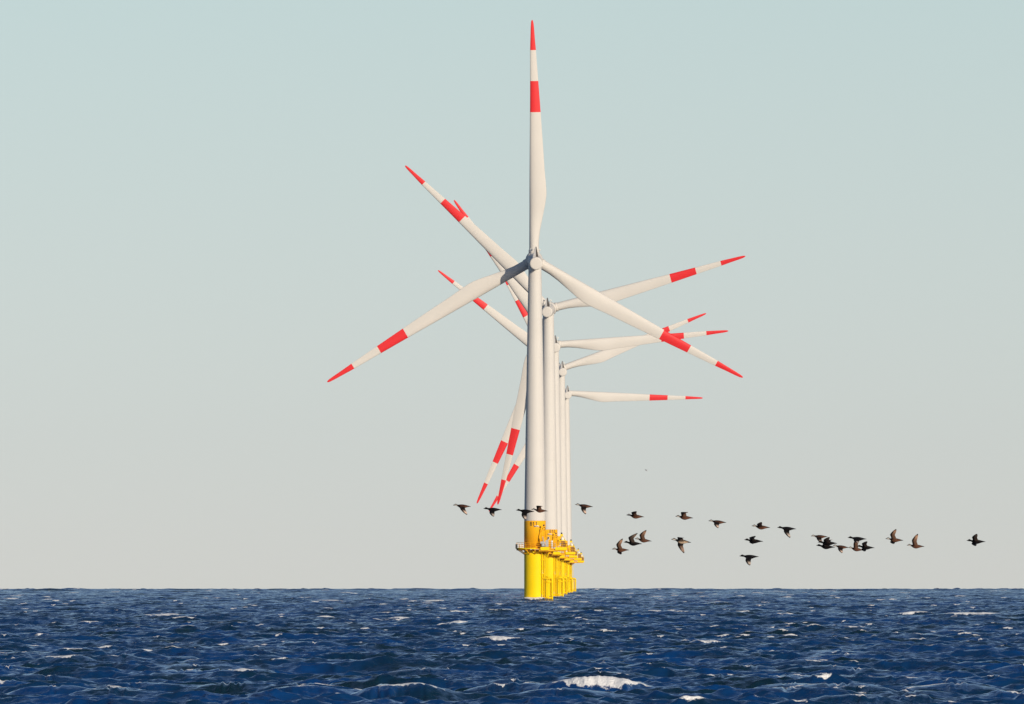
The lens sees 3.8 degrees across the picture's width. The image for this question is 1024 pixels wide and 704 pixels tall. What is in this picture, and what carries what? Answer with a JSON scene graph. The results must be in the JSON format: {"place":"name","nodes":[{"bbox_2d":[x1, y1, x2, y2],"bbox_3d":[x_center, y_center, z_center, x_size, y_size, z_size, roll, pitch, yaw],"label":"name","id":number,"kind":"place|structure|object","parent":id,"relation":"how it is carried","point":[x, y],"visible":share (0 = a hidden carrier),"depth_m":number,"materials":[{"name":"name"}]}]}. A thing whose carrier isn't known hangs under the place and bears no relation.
{"place":"outdoors","nodes":[
{"label":"outdoors","id":0,"kind":"place"},
{"bbox_2d":[454,504,470,514],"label":"flying duck","id":1,"kind":"object","parent":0,"point":[462,507],"visible":1,"depth_m":393.90},
{"bbox_2d":[483,507,500,516],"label":"flying duck","id":2,"kind":"object","parent":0,"point":[492,511],"visible":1,"depth_m":396.30},
{"bbox_2d":[0,588,1023,703],"bbox_3d":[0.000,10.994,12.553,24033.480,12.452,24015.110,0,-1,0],"label":"sea","id":3,"kind":"structure","parent":0,"point":[505,646],"depth_m":1043.89,"materials":[{"name":"liquid"}]},
{"bbox_2d":[327,20,742,598],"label":"wind turbine","id":4,"kind":"object","parent":3,"relation":"in","point":[535,263],"visible":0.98,"depth_m":2981.16,"materials":[{"name":"metal"}]},
{"bbox_2d":[438,270,705,592],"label":"wind turbine","id":5,"kind":"object","parent":3,"relation":"in","point":[517,332],"visible":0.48,"depth_m":4541.86,"materials":[{"name":"metal"}]},
{"bbox_2d":[405,165,744,595],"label":"wind turbine","id":6,"kind":"object","parent":3,"relation":"in","point":[501,256],"visible":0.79,"depth_m":3524.61,"materials":[{"name":"metal"}]},
{"bbox_2d":[454,200,727,593],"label":"wind turbine","id":7,"kind":"object","parent":3,"relation":"in","point":[521,294],"visible":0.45,"depth_m":4069.88,"materials":[{"name":"metal"}]},
{"bbox_2d":[490,281,701,591],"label":"wind turbine","id":8,"kind":"object","parent":3,"relation":"in","point":[603,396],"visible":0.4,"depth_m":5111.67,"materials":[{"name":"metal"}]},
{"bbox_2d":[0,0,1023,588],"label":"sky","id":9,"kind":"structure","parent":0,"point":[211,211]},
{"bbox_2d":[517,509,533,519],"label":"flying duck","id":10,"kind":"object","parent":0,"point":[524,513],"visible":1,"depth_m":398.70},
{"bbox_2d":[531,506,545,512],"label":"flying duck","id":11,"kind":"object","parent":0,"point":[539,509],"visible":1,"depth_m":394.54},
{"bbox_2d":[575,503,591,513],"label":"flying duck","id":12,"kind":"object","parent":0,"point":[583,507],"visible":1,"depth_m":396.91},
{"bbox_2d":[613,539,627,553],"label":"flying duck","id":13,"kind":"object","parent":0,"point":[619,549],"visible":1,"depth_m":399.90},
{"bbox_2d":[625,533,640,545],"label":"flying duck","id":14,"kind":"object","parent":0,"point":[632,542],"visible":1,"depth_m":395.69},
{"bbox_2d":[627,511,642,518],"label":"flying duck","id":15,"kind":"object","parent":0,"point":[634,515],"visible":1,"depth_m":399.33},
{"bbox_2d":[635,530,649,542],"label":"flying duck","id":16,"kind":"object","parent":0,"point":[642,537],"visible":1,"depth_m":398.09},
{"bbox_2d":[671,537,690,552],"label":"flying duck","id":17,"kind":"object","parent":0,"point":[680,541],"visible":1,"depth_m":393.94},
{"bbox_2d":[676,512,691,519],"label":"flying duck","id":18,"kind":"object","parent":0,"point":[683,516],"visible":1,"depth_m":395.12},
{"bbox_2d":[709,520,725,527],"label":"flying duck","id":19,"kind":"object","parent":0,"point":[717,523],"visible":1,"depth_m":397.52},
{"bbox_2d":[740,554,758,564],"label":"flying duck","id":20,"kind":"object","parent":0,"point":[748,559],"visible":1,"depth_m":396.89},
{"bbox_2d":[745,536,762,543],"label":"flying duck","id":21,"kind":"object","parent":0,"point":[752,540],"visible":1,"depth_m":394.52},
{"bbox_2d":[753,522,769,529],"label":"flying duck","id":22,"kind":"object","parent":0,"point":[759,526],"visible":1,"depth_m":396.33},
{"bbox_2d":[777,526,794,537],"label":"flying duck","id":23,"kind":"object","parent":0,"point":[786,530],"visible":1,"depth_m":398.70},
{"bbox_2d":[812,535,826,540],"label":"flying duck","id":24,"kind":"object","parent":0,"point":[819,537],"visible":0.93,"depth_m":399.31},
{"bbox_2d":[816,544,834,548],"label":"flying duck","id":25,"kind":"object","parent":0,"point":[823,546],"visible":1,"depth_m":397.53},
{"bbox_2d":[819,537,836,545],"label":"flying duck","id":26,"kind":"object","parent":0,"point":[827,542],"visible":1,"depth_m":395.12},
{"bbox_2d":[833,545,847,552],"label":"flying duck","id":27,"kind":"object","parent":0,"point":[840,548],"visible":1,"depth_m":399.91},
{"bbox_2d":[848,542,860,550],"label":"flying duck","id":28,"kind":"object","parent":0,"point":[855,548],"visible":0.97,"depth_m":398.11},
{"bbox_2d":[848,536,864,542],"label":"flying duck","id":29,"kind":"object","parent":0,"point":[856,539],"visible":1,"depth_m":395.73},
{"bbox_2d":[858,541,873,550],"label":"flying duck","id":30,"kind":"object","parent":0,"point":[864,547],"visible":1,"depth_m":393.92},
{"bbox_2d":[886,529,902,543],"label":"flying duck","id":31,"kind":"object","parent":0,"point":[893,539],"visible":1,"depth_m":396.31},
{"bbox_2d":[908,534,923,548],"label":"flying duck","id":32,"kind":"object","parent":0,"point":[914,543],"visible":1,"depth_m":398.68},
{"bbox_2d":[966,534,984,545],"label":"flying duck","id":33,"kind":"object","parent":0,"point":[975,541],"visible":1,"depth_m":394.52}
]}

